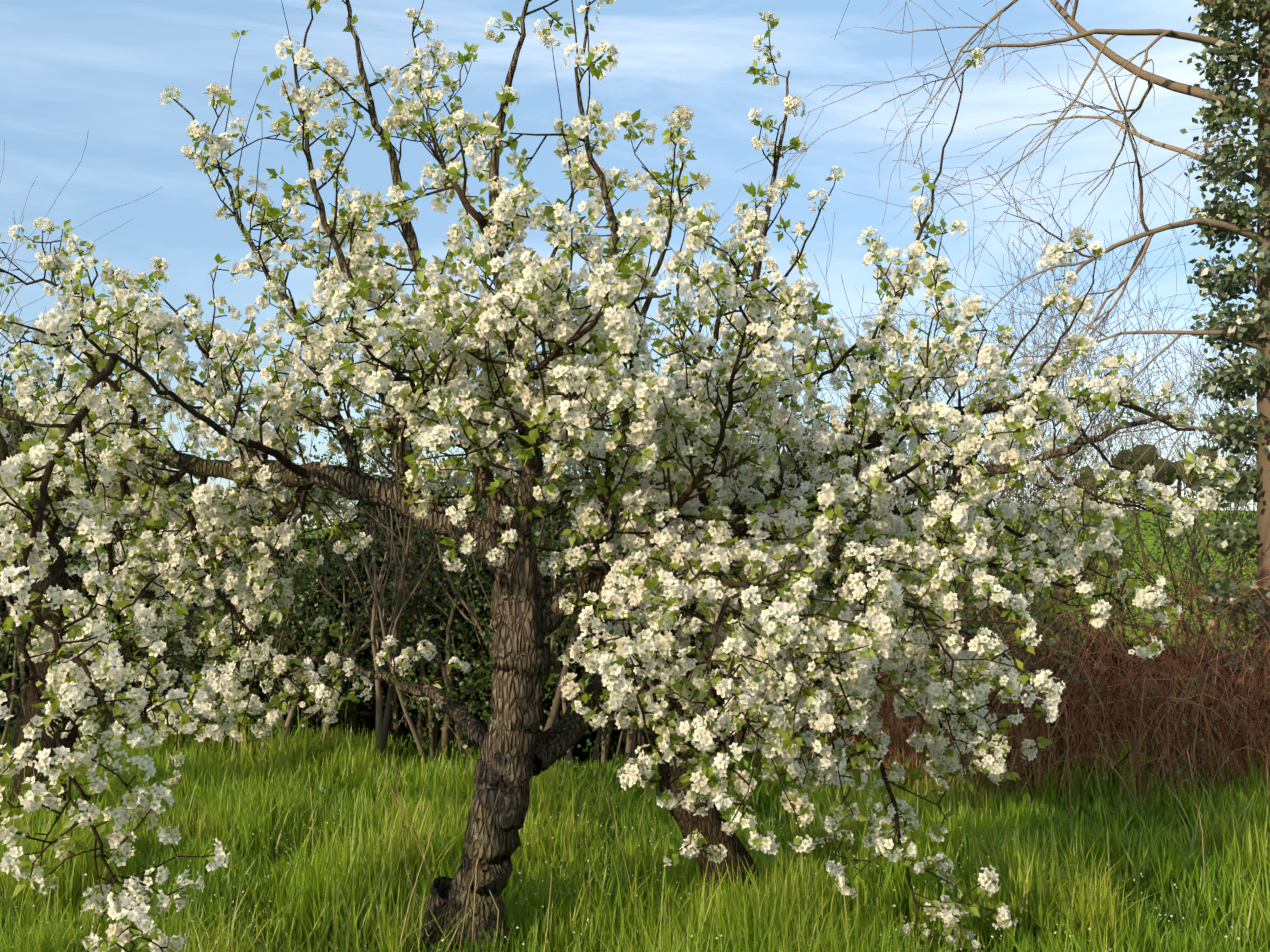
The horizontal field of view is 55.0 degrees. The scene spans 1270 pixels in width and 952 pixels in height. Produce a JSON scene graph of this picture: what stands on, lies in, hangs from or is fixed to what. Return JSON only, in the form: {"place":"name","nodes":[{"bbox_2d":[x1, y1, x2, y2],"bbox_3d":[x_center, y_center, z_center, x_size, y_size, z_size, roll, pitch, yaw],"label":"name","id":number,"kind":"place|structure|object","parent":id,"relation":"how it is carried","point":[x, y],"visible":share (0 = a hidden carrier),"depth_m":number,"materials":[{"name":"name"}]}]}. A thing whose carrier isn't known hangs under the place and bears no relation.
{"place":"outdoors","nodes":[
{"label":"outdoors","id":0,"kind":"place"},
{"bbox_2d":[0,0,1258,527],"label":"sky","id":1,"kind":"structure","parent":0,"point":[69,69],"materials":[{"name":"blue"}]},
{"bbox_2d":[0,507,1268,951],"bbox_3d":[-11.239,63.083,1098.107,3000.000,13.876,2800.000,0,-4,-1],"label":"ground","id":2,"kind":"structure","parent":0,"point":[1128,631],"depth_m":30.09,"materials":[{"name":"green plant"}]},
{"bbox_2d":[0,255,214,823],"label":"tree","id":3,"kind":"object","parent":2,"relation":"on","point":[57,574],"depth_m":7.70,"materials":[{"name":"white plant"}]},
{"bbox_2d":[0,0,1239,951],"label":"pear tree","id":4,"kind":"object","parent":2,"relation":"on","point":[861,681],"depth_m":4.94,"materials":[{"name":"white plant"}]},
{"bbox_2d":[0,131,1249,774],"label":"hedge","id":5,"kind":"object","parent":2,"relation":"on","point":[300,597],"depth_m":9.85,"materials":[{"name":"green plant"}]},
{"bbox_2d":[2,806,1259,951],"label":"fallen petals","id":6,"kind":"object","parent":2,"relation":"on","point":[636,895],"visible":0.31,"depth_m":5.68,"materials":[{"name":"white plant"}]},
{"bbox_2d":[81,743,1204,951],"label":"weed stalks","id":7,"kind":"object","parent":2,"relation":"on","point":[551,873],"visible":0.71,"depth_m":5.33,"materials":[{"name":"green plant"}]},
{"bbox_2d":[220,444,1239,528],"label":"trees","id":8,"kind":"object","parent":2,"relation":"on","point":[1169,481],"materials":[{"name":"green plant"}]},
{"bbox_2d":[608,252,1199,904],"bbox_3d":[1.619,0.531,5.937,3.476,3.442,1.366,2,-4,-24],"label":"tree","id":9,"kind":"object","parent":2,"relation":"on","point":[748,480],"depth_m":5.91,"materials":[{"name":"white plant"}]},
{"bbox_2d":[704,553,1269,818],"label":"bramble canes","id":10,"kind":"object","parent":2,"relation":"on","point":[1166,729],"visible":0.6,"depth_m":8.51,"materials":[{"name":"brown plant"}]},
{"bbox_2d":[719,0,1269,747],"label":"bare tree","id":11,"kind":"object","parent":2,"relation":"on","point":[1263,460],"visible":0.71,"depth_m":9.45,"materials":[{"name":"brown plant"}]},
{"bbox_2d":[721,67,1269,663],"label":"bare tree","id":12,"kind":"object","parent":2,"relation":"on","point":[1195,545],"depth_m":10.88,"materials":[{"name":"plant"}]},
{"bbox_2d":[869,610,1269,792],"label":"bramble leaves","id":13,"kind":"object","parent":2,"relation":"on","point":[1105,778],"visible":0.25,"depth_m":8.46,"materials":[{"name":"brown plant"}]},
{"bbox_2d":[1179,0,1269,741],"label":"ivy tree","id":14,"kind":"object","parent":2,"relation":"on","point":[1236,377],"visible":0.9,"depth_m":9.48,"materials":[{"name":"green plant"}]},
{"bbox_2d":[0,701,1269,951],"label":"grass","id":15,"kind":"structure","parent":0,"point":[800,903],"depth_m":6.17,"materials":[{"name":"green plant"}]}
]}

